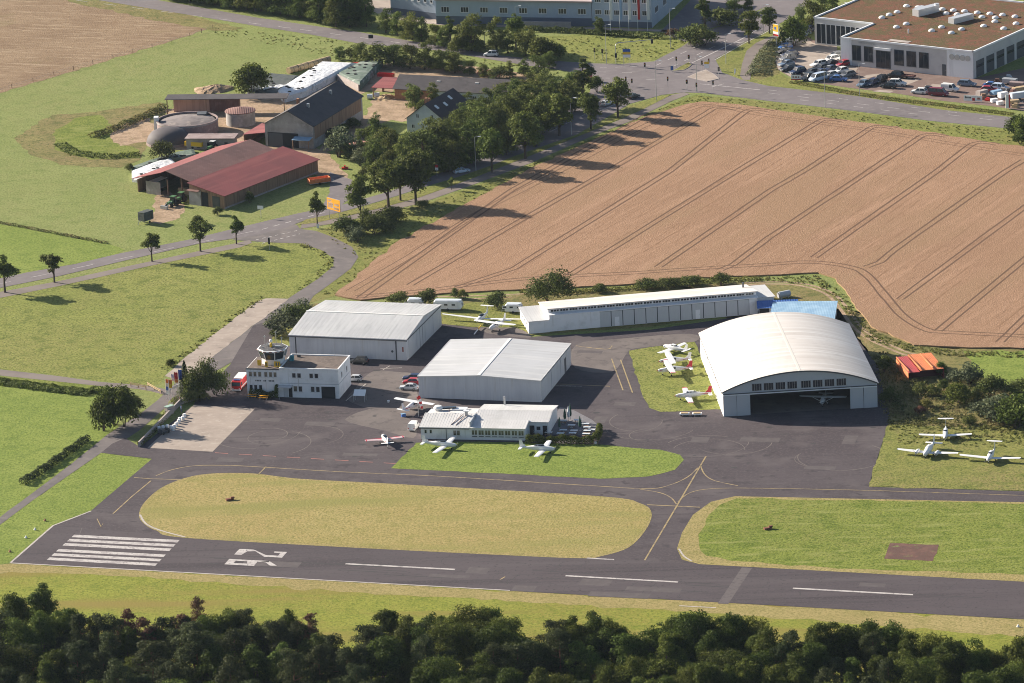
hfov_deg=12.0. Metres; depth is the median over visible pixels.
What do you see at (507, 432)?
veranda window
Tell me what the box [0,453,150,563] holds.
verge slope
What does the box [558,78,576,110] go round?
broadleaf tree
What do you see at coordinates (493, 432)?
veranda window
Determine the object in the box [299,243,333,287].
tall grass
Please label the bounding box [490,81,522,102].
broadleaf tree
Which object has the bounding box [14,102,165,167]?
rough yard
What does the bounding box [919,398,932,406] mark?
bush
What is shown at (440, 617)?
oak tree
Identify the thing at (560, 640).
pine tree
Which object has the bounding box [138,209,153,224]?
trailer
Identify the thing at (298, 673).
pine tree
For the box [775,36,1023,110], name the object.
dealer yard
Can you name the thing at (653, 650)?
pine tree
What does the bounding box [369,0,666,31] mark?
works yard
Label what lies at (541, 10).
window
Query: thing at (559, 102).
lime tree
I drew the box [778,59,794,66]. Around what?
parked car
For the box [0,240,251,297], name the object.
bike path
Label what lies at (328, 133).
bush
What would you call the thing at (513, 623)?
oak tree
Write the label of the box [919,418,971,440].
light aircraft
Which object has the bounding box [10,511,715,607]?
edge markings
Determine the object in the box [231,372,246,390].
fire engine
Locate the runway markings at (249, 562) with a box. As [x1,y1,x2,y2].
[47,535,912,594]
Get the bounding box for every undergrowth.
[215,28,557,73]
[324,96,1014,293]
[760,274,1023,357]
[870,351,1023,430]
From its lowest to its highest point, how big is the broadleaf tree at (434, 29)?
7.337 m
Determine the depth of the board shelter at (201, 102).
1415.59 m
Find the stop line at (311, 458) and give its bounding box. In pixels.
[215,452,395,463]
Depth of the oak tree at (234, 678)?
942.35 m
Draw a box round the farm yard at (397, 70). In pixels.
[364,63,545,93]
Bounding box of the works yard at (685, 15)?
[660,0,774,40]
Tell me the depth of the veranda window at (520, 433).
1105.73 m
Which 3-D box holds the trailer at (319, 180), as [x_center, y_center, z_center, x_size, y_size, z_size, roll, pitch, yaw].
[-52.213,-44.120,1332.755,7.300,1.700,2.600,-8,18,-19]
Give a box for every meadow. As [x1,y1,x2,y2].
[0,242,332,385]
[0,386,117,516]
[545,34,686,62]
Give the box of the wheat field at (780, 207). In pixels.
[335,101,1023,348]
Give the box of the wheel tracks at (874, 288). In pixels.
[346,104,1023,341]
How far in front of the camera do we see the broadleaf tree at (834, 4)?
1501.44 m
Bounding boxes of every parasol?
[558,417,560,431]
[567,406,569,421]
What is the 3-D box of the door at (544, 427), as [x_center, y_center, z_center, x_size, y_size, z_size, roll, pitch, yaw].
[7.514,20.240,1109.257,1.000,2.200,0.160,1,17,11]
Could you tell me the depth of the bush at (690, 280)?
1220.70 m
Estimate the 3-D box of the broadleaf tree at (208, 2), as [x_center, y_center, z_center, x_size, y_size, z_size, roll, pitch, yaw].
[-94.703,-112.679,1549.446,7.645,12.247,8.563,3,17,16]
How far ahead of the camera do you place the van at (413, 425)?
1115.97 m
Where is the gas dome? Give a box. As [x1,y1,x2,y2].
[146,126,188,147]
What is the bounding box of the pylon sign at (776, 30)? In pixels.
[773,24,778,45]
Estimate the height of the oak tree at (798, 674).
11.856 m
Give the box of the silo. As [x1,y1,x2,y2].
[225,106,255,127]
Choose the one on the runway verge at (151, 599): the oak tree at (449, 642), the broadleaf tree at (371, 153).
the oak tree at (449, 642)
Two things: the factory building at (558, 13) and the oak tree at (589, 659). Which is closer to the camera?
the oak tree at (589, 659)
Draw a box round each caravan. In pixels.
[404,297,423,303]
[433,298,463,310]
[501,302,522,312]
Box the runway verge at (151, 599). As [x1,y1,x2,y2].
[0,565,1018,682]
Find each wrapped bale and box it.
[367,94,372,98]
[374,92,379,97]
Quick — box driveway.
[0,383,182,523]
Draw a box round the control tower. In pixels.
[246,331,350,398]
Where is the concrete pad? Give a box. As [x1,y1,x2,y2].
[148,405,253,451]
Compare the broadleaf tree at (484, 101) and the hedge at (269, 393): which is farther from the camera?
the broadleaf tree at (484, 101)
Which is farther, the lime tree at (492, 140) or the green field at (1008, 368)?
the lime tree at (492, 140)
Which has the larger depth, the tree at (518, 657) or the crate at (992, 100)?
the crate at (992, 100)
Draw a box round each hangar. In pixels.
[287,300,441,359]
[417,338,570,401]
[518,282,774,333]
[699,312,878,416]
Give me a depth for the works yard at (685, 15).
1511.88 m
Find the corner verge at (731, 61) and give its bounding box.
[716,28,1013,115]
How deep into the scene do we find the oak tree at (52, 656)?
945.78 m
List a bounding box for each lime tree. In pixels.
[344,174,375,216]
[364,159,405,205]
[388,156,413,200]
[391,149,435,204]
[475,127,505,172]
[503,13,526,47]
[506,111,539,158]
[540,93,573,135]
[576,92,602,129]
[599,76,633,117]
[738,9,761,43]
[760,7,776,33]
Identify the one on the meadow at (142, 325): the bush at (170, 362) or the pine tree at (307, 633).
the bush at (170, 362)
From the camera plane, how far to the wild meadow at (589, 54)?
1472.56 m
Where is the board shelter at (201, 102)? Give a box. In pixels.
[164,93,288,113]
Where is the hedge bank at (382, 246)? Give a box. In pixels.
[308,95,1023,303]
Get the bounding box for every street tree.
[0,254,20,292]
[39,253,63,282]
[140,232,159,261]
[186,220,214,251]
[229,215,245,243]
[308,191,326,223]
[447,177,453,189]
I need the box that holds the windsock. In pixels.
[417,396,422,416]
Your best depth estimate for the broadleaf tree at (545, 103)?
1382.22 m
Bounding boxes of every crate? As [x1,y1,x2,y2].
[990,98,997,102]
[996,100,1003,104]
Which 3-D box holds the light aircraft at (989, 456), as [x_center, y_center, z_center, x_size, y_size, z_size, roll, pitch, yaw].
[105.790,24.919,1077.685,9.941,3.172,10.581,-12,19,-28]
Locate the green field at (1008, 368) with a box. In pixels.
[963,350,1023,390]
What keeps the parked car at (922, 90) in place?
on the dealer yard at (925, 80)
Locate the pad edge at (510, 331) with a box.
[479,327,530,337]
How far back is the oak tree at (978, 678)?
910.52 m
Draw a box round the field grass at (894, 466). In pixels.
[869,425,1023,490]
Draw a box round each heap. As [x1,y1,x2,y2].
[110,118,153,145]
[194,86,213,93]
[201,84,233,92]
[374,94,394,100]
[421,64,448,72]
[450,65,476,72]
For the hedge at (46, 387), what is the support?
on the hay meadow at (38, 427)
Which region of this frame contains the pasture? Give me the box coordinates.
[0,224,123,277]
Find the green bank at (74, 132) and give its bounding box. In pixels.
[52,115,139,159]
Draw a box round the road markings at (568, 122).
[0,0,989,283]
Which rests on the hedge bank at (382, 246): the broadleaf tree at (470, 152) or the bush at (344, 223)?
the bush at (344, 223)
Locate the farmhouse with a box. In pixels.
[405,88,471,131]
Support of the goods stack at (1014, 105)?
on the dealer yard at (925, 80)
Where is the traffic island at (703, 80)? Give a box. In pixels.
[688,70,718,81]
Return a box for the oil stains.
[317,368,875,467]
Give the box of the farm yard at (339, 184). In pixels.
[324,172,354,207]
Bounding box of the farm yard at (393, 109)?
[268,98,416,178]
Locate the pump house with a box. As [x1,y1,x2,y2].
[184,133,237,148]
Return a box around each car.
[350,356,368,364]
[351,374,362,381]
[399,383,418,389]
[402,373,418,379]
[402,377,418,384]
[452,167,469,173]
[483,50,498,56]
[600,100,611,105]
[627,93,640,98]
[776,46,791,53]
[778,42,792,49]
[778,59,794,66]
[779,40,794,45]
[779,52,796,60]
[779,63,796,71]
[780,49,798,56]
[789,65,806,74]
[801,71,814,80]
[803,68,816,74]
[805,25,814,31]
[809,59,825,66]
[815,63,827,68]
[815,68,828,71]
[825,54,839,60]
[825,64,838,69]
[826,59,838,64]
[827,70,837,77]
[829,74,847,81]
[830,50,840,56]
[834,66,848,73]
[835,59,849,65]
[840,69,855,76]
[856,79,867,86]
[865,77,878,85]
[876,74,887,82]
[880,81,896,88]
[886,70,904,77]
[890,78,906,85]
[911,87,927,94]
[957,79,976,86]
[980,85,997,91]
[982,81,993,85]
[989,89,1002,95]
[991,82,1009,88]
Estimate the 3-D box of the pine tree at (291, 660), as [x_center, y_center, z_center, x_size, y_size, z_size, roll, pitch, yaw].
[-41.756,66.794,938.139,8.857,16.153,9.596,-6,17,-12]
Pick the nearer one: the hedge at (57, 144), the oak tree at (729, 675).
the oak tree at (729, 675)
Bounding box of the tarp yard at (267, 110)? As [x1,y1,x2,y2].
[165,75,397,149]
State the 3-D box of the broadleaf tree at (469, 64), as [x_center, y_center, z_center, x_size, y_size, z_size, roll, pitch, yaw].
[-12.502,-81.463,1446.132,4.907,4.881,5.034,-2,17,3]
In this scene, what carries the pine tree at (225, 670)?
on the runway verge at (151, 599)
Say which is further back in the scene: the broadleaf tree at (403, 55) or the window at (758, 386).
the broadleaf tree at (403, 55)
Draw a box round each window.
[293,386,297,391]
[298,386,302,392]
[310,386,314,392]
[441,6,449,12]
[453,430,459,435]
[460,7,468,12]
[471,430,477,434]
[478,430,483,434]
[480,7,487,12]
[485,430,490,435]
[491,430,497,435]
[498,430,503,435]
[499,7,507,13]
[505,430,510,435]
[511,430,517,435]
[518,430,523,435]
[519,8,527,13]
[538,8,546,13]
[558,8,565,13]
[578,9,585,14]
[595,9,600,14]
[604,10,609,14]
[623,10,627,15]
[752,383,761,390]
[764,383,773,389]
[775,382,784,389]
[787,381,796,388]
[801,380,810,387]
[813,379,822,386]
[824,379,833,386]
[836,378,845,385]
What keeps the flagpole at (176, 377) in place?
on the driveway
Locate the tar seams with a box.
[203,401,1021,610]
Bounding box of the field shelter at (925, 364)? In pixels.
[896,353,943,379]
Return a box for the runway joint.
[72,528,751,603]
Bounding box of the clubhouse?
[419,396,557,440]
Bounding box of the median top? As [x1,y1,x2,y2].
[673,62,690,70]
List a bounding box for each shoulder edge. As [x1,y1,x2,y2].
[139,473,651,557]
[677,496,1023,581]
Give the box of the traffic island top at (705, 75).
[689,70,717,80]
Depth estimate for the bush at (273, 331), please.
1192.48 m
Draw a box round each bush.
[86,394,117,430]
[99,383,129,424]
[109,382,140,426]
[123,163,133,170]
[134,395,145,409]
[148,139,175,158]
[166,359,176,365]
[179,390,200,403]
[190,388,210,400]
[191,215,202,222]
[203,369,230,394]
[212,207,222,214]
[244,191,254,202]
[262,308,299,335]
[269,327,282,336]
[279,303,310,325]
[292,297,313,309]
[325,128,341,137]
[329,214,362,234]
[336,123,348,133]
[342,224,354,239]
[344,47,356,59]
[344,117,362,127]
[348,226,365,242]
[349,147,366,165]
[355,41,398,62]
[356,137,379,151]
[357,207,375,230]
[358,165,369,176]
[359,213,391,233]
[360,125,383,139]
[372,217,395,232]
[373,204,399,224]
[383,291,407,302]
[391,206,407,220]
[413,288,437,303]
[416,99,424,108]
[416,199,429,207]
[434,153,464,171]
[437,49,461,61]
[450,288,458,297]
[457,288,468,298]
[482,289,507,307]
[485,65,509,78]
[585,75,602,91]
[633,277,660,289]
[655,277,683,289]
[664,28,678,36]
[679,275,703,286]
[700,6,741,25]
[708,271,733,284]
[876,354,895,371]
[877,386,900,401]
[912,382,929,393]
[914,405,926,413]
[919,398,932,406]
[926,384,942,395]
[936,361,948,375]
[937,378,949,389]
[942,381,973,403]
[946,361,985,383]
[961,416,976,424]
[968,387,981,398]
[976,373,1007,396]
[1003,114,1022,133]
[1010,114,1023,132]
[1010,130,1023,143]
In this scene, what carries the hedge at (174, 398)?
on the driveway
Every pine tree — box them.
[0,610,14,630]
[0,617,17,657]
[0,666,19,682]
[14,642,41,680]
[17,673,36,682]
[54,639,101,682]
[55,636,71,668]
[67,612,97,674]
[69,634,96,676]
[82,612,113,667]
[90,650,118,682]
[91,631,123,681]
[95,613,128,661]
[101,657,135,682]
[116,608,141,662]
[125,673,152,682]
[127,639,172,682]
[133,616,161,673]
[144,629,168,665]
[148,616,177,675]
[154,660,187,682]
[163,627,183,672]
[167,620,214,678]
[169,613,191,660]
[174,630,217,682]
[176,615,201,663]
[190,596,206,620]
[212,653,249,682]
[215,628,252,679]
[232,608,261,652]
[239,679,258,682]
[240,625,265,671]
[256,620,297,676]
[276,647,316,682]
[285,620,307,669]
[287,660,312,682]
[293,624,320,677]
[298,613,318,671]
[301,643,334,682]
[318,632,344,682]
[324,649,351,682]
[333,645,364,679]
[336,663,376,682]
[343,644,371,680]
[348,624,378,678]
[352,625,397,677]
[407,622,432,640]
[410,633,438,667]
[433,648,458,670]
[458,656,478,681]
[470,677,492,682]
[478,641,508,680]
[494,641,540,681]
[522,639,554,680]
[523,656,547,676]
[533,619,572,675]
[539,628,584,681]
[572,679,590,682]
[641,646,657,677]
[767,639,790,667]
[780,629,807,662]
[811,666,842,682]
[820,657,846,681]
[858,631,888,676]
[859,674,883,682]
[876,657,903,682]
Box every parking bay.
[859,73,883,78]
[874,90,892,92]
[897,79,919,86]
[931,84,959,92]
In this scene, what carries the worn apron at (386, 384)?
on the apron at (587, 394)
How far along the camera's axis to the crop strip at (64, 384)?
1163.14 m
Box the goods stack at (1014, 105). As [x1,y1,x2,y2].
[1011,103,1019,107]
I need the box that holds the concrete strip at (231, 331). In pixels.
[165,298,287,377]
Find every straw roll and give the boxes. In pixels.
[286,61,308,73]
[299,61,310,70]
[309,56,330,67]
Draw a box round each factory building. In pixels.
[390,0,435,18]
[434,0,591,27]
[592,0,681,27]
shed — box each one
[757,299,797,313]
[771,301,837,318]
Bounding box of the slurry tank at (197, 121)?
[154,111,218,132]
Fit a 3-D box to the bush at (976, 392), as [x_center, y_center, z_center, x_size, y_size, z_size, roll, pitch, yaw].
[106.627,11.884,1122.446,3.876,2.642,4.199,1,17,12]
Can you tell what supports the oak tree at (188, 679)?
on the runway verge at (151, 599)
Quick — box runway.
[12,526,1023,618]
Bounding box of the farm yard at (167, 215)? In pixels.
[150,190,184,223]
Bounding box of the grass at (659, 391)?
[629,342,720,411]
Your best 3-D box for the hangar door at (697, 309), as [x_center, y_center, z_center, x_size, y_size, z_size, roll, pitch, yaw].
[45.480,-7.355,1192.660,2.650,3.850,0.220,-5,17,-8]
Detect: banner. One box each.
[791,75,800,80]
[964,95,981,100]
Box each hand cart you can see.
[679,412,689,415]
[692,412,701,415]
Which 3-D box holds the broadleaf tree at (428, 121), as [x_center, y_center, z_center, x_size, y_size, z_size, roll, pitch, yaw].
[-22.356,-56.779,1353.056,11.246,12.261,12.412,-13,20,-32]
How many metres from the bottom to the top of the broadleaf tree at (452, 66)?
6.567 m
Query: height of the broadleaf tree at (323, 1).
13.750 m
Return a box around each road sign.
[327,197,340,217]
[623,49,630,58]
[704,61,708,67]
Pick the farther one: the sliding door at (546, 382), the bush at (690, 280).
the bush at (690, 280)
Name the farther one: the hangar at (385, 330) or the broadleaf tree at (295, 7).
the broadleaf tree at (295, 7)
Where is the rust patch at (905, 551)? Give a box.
[884,543,938,560]
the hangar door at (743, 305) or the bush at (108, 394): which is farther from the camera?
the hangar door at (743, 305)
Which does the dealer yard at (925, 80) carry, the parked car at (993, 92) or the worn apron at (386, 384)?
the parked car at (993, 92)
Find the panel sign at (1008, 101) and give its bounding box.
[1006,94,1009,107]
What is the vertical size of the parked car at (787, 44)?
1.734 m
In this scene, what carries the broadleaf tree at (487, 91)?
on the ground at (100, 204)
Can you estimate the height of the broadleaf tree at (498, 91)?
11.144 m
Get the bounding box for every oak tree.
[0,591,34,628]
[0,616,46,673]
[0,645,36,682]
[26,582,59,626]
[26,610,68,651]
[29,612,56,655]
[30,649,73,682]
[35,658,61,682]
[51,607,77,665]
[63,625,85,640]
[86,679,98,682]
[114,626,147,667]
[116,654,144,682]
[162,678,188,682]
[166,674,193,682]
[192,643,238,682]
[194,614,227,637]
[199,633,233,651]
[200,613,229,629]
[208,607,243,647]
[226,670,243,682]
[240,643,273,682]
[247,620,283,675]
[266,641,292,682]
[277,608,300,650]
[295,631,337,672]
[361,634,409,682]
[371,608,400,635]
[372,675,386,682]
[386,614,423,653]
[393,638,412,668]
[393,658,426,682]
[406,625,436,667]
[410,665,434,682]
[417,654,465,682]
[419,611,438,633]
[424,617,480,667]
[436,615,459,638]
[440,676,459,682]
[443,672,480,682]
[449,603,491,668]
[460,619,486,668]
[462,622,513,667]
[462,650,500,682]
[476,606,504,627]
[485,616,523,641]
[494,665,523,682]
[505,632,539,672]
[522,666,551,682]
[546,672,577,682]
[561,614,586,641]
[563,624,597,679]
[563,640,606,682]
[581,625,620,664]
[583,610,604,634]
[593,661,614,682]
[601,617,630,662]
[607,654,650,682]
[608,632,647,669]
[631,676,661,682]
[632,625,668,679]
[640,653,658,682]
[647,631,688,680]
[656,614,679,632]
[657,632,688,650]
[657,674,675,682]
[668,609,721,656]
[670,665,709,682]
[677,661,698,680]
[681,633,696,666]
[690,630,726,660]
[692,659,721,682]
[695,646,733,682]
[698,615,721,647]
[700,647,760,681]
[713,611,746,650]
[716,663,740,682]
[726,630,746,653]
[734,615,773,655]
[734,658,760,682]
[743,634,758,658]
[747,649,779,680]
[751,626,780,681]
[760,663,793,682]
[782,649,817,682]
[788,666,813,682]
[799,621,833,669]
[801,639,831,676]
[826,621,859,681]
[839,656,867,682]
[843,672,856,682]
[851,618,884,671]
[866,619,907,662]
[866,654,884,681]
[884,654,943,682]
[887,648,912,676]
[895,630,919,660]
[914,631,950,665]
[914,657,940,682]
[931,637,970,682]
[932,646,960,677]
[935,675,945,682]
[953,656,970,682]
[959,637,998,677]
[961,668,994,682]
[967,653,992,680]
[986,664,1023,682]
[989,643,1019,682]
[997,653,1008,666]
[997,659,1023,682]
[1006,635,1023,666]
[1006,657,1023,666]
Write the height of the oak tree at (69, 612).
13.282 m
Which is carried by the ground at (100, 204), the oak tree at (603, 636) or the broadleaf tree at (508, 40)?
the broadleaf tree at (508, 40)
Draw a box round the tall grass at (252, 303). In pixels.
[160,296,261,367]
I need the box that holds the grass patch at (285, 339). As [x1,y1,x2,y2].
[271,326,293,345]
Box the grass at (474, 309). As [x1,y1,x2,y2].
[441,302,527,331]
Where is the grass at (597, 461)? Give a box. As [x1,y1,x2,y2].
[392,441,683,478]
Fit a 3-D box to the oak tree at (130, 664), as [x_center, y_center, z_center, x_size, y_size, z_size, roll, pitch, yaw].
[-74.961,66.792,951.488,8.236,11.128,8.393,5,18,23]
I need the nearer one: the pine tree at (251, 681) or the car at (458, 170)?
the pine tree at (251, 681)
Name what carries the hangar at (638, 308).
on the rough grass at (801, 293)
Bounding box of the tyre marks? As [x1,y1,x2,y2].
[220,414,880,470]
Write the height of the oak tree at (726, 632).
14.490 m
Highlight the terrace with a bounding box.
[549,407,596,434]
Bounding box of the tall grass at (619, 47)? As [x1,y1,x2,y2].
[552,36,683,60]
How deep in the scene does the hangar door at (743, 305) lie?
1194.27 m
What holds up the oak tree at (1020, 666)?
on the runway verge at (151, 599)
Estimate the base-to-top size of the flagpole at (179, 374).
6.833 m
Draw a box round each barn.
[132,139,273,194]
[186,146,319,208]
[243,81,363,149]
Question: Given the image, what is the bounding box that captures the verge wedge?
[298,94,671,224]
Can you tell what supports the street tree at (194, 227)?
on the meadow at (142, 325)
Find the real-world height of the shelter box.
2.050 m
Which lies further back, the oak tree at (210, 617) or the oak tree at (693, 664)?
the oak tree at (210, 617)
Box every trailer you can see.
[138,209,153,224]
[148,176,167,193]
[184,141,207,148]
[307,175,333,184]
[377,72,394,76]
[903,74,918,78]
[976,89,987,95]
[997,91,1007,99]
[1002,77,1017,84]
[1009,81,1023,86]
[1009,91,1023,99]
[1010,99,1022,103]
[1012,85,1023,90]
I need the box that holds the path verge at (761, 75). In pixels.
[752,38,780,79]
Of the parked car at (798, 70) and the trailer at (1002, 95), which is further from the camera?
the parked car at (798, 70)
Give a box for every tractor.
[160,195,178,209]
[177,191,186,203]
[205,140,217,150]
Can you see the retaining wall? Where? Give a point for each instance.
(168, 413)
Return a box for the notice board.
[353,389,365,400]
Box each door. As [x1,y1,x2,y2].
[201,192,207,205]
[212,196,219,207]
[283,388,287,396]
[321,387,335,398]
[408,331,417,357]
[417,323,425,348]
[425,315,433,340]
[433,307,441,332]
[530,425,534,434]
[542,370,551,400]
[543,426,546,434]
[551,359,560,388]
[560,348,569,376]
[600,311,610,326]
[611,310,622,325]
[623,309,633,324]
[635,308,645,323]
[646,307,656,322]
[658,306,668,321]
[669,305,679,320]
[681,304,691,319]
[692,303,702,318]
[704,302,714,317]
[715,301,725,316]
[723,396,736,416]
[727,300,737,315]
[737,395,750,415]
[738,299,748,314]
[759,308,768,313]
[850,388,863,408]
[864,387,876,407]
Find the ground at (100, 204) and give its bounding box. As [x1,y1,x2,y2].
[0,0,1023,618]
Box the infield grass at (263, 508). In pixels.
[140,474,649,555]
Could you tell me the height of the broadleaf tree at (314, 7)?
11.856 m
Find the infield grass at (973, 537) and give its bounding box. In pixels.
[698,498,1023,574]
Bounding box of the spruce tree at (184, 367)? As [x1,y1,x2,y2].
[176,360,188,394]
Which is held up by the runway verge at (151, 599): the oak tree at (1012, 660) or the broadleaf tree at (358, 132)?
the oak tree at (1012, 660)
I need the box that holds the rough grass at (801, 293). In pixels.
[310,282,1023,427]
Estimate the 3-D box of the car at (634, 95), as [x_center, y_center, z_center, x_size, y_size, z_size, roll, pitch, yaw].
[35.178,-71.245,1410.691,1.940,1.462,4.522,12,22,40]
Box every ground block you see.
[225,496,234,500]
[763,525,772,529]
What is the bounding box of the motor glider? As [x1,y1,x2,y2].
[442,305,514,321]
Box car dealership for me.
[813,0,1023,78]
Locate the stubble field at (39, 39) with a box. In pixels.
[0,0,206,92]
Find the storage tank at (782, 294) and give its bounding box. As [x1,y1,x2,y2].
[777,290,790,298]
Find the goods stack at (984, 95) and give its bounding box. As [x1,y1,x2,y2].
[980,93,986,99]
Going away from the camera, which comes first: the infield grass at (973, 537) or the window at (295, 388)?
the infield grass at (973, 537)
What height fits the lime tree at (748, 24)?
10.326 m
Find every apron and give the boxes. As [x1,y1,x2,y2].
[15,314,1023,618]
[345,408,416,437]
[347,370,439,415]
[571,334,699,372]
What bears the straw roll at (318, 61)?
on the ground at (100, 204)
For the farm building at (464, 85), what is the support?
on the ground at (100, 204)
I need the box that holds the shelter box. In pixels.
[164,404,173,413]
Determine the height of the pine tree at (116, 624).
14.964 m
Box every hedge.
[0,221,107,243]
[0,377,104,395]
[18,434,90,483]
[53,141,139,158]
[87,103,168,136]
[137,411,166,443]
[168,395,179,404]
[249,388,274,397]
[274,384,278,397]
[519,276,759,294]
[525,423,602,444]
[528,25,664,38]
[745,38,781,75]
[789,80,1013,114]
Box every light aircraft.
[365,433,403,447]
[394,397,434,410]
[420,435,457,452]
[474,313,515,331]
[518,440,555,456]
[657,342,690,352]
[657,359,692,375]
[658,350,691,365]
[675,386,711,402]
[799,391,846,406]
[897,434,958,457]
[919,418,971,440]
[960,440,1020,462]
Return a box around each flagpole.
[165,379,169,398]
[168,380,171,400]
[174,372,177,399]
[178,370,181,395]
[609,0,612,30]
[619,0,621,21]
[628,0,630,21]
[637,0,639,21]
[646,0,649,30]
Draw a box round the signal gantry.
[615,39,652,58]
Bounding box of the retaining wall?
[138,398,194,446]
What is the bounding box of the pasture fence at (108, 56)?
[0,28,204,89]
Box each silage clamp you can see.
[131,149,195,170]
[132,159,174,182]
[247,73,298,93]
[278,61,356,102]
[337,60,382,90]
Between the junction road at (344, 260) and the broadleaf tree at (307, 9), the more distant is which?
the broadleaf tree at (307, 9)
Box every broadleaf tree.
[181,356,221,395]
[182,373,205,392]
[205,0,220,4]
[219,0,236,8]
[229,62,272,93]
[231,0,250,9]
[233,0,269,11]
[255,0,283,12]
[267,0,284,13]
[267,0,291,15]
[281,0,294,14]
[285,0,305,17]
[288,0,303,17]
[300,0,321,17]
[301,0,310,18]
[305,0,326,21]
[309,0,331,17]
[312,0,345,21]
[322,0,346,26]
[323,124,359,157]
[333,46,345,59]
[334,0,363,26]
[341,143,355,158]
[342,0,363,23]
[345,0,362,25]
[349,42,368,61]
[353,128,362,148]
[358,0,376,26]
[361,137,387,167]
[367,111,389,138]
[370,127,392,150]
[376,8,393,32]
[379,149,396,167]
[380,129,398,162]
[384,44,402,66]
[387,11,404,35]
[389,143,399,162]
[392,135,411,164]
[396,128,446,166]
[397,11,418,39]
[398,43,421,68]
[398,48,407,58]
[400,131,419,146]
[401,83,423,108]
[412,16,429,41]
[414,42,435,69]
[416,116,447,153]
[418,120,452,161]
[425,23,444,45]
[425,82,438,99]
[427,49,448,68]
[436,25,449,47]
[436,117,459,144]
[443,120,461,145]
[444,52,465,72]
[446,139,466,165]
[447,35,464,51]
[448,109,474,141]
[453,24,471,42]
[453,102,473,117]
[456,13,486,50]
[459,112,487,148]
[459,119,484,163]
[462,60,477,74]
[462,91,475,101]
[463,99,487,123]
[467,105,501,150]
[469,98,488,111]
[472,40,488,51]
[476,62,489,76]
[476,87,494,103]
[479,101,514,138]
[485,16,505,50]
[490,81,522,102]
[490,85,510,105]
[490,95,512,124]
[495,120,520,154]
[499,92,525,131]
[500,27,515,52]
[504,60,516,76]
[507,77,523,100]
[508,82,543,116]
[512,25,535,55]
[517,58,530,75]
[522,265,580,301]
[524,72,534,91]
[524,86,543,106]
[525,54,549,75]
[526,114,544,145]
[527,35,561,59]
[527,92,555,133]
[529,73,552,101]
[536,69,557,87]
[539,92,556,120]
[541,79,567,110]
[542,51,558,67]
[545,75,567,95]
[548,42,567,56]
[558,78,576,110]
[564,70,585,91]
[565,72,574,93]
[565,87,583,111]
[592,16,604,32]
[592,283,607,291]
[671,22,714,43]
[687,27,719,46]
[726,0,743,10]
[741,0,752,10]
[777,15,810,45]
[795,3,805,21]
[801,0,822,27]
[814,0,830,14]
[826,0,839,10]
[967,397,995,417]
[979,392,1013,421]
[992,392,1023,428]
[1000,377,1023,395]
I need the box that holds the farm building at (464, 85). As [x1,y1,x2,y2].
[371,74,518,100]
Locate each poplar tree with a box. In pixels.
[443,16,457,42]
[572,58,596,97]
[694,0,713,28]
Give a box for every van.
[408,420,419,430]
[808,71,827,81]
[928,87,948,96]
[941,82,958,91]
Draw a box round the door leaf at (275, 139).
[268,133,282,146]
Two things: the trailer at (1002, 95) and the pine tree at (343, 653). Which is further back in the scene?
the trailer at (1002, 95)
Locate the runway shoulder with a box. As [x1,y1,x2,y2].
[0,563,1023,636]
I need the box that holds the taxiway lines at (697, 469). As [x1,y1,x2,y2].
[97,346,1023,579]
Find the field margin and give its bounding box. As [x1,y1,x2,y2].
[68,0,241,30]
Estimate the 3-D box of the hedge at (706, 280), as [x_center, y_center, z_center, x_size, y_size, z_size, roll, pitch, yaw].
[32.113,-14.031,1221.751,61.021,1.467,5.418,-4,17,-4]
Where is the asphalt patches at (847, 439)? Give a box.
[216,350,885,598]
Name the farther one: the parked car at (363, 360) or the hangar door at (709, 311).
the hangar door at (709, 311)
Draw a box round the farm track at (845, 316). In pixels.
[437,281,914,355]
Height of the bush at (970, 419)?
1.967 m
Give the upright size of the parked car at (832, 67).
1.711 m
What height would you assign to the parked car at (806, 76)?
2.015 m
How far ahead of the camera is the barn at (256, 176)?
1326.37 m
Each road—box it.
[0,0,1011,287]
[171,224,357,403]
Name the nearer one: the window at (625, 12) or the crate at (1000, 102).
the crate at (1000, 102)
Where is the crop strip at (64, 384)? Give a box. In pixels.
[0,376,100,395]
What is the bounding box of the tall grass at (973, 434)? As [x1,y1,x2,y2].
[888,423,1023,446]
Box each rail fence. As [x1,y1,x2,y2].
[130,382,145,388]
[147,382,160,392]
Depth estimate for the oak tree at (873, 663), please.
931.37 m
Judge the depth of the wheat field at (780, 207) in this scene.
1276.83 m
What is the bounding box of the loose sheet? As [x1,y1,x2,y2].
[258,84,285,89]
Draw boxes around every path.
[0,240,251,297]
[0,369,165,393]
[300,92,688,228]
[740,35,775,79]

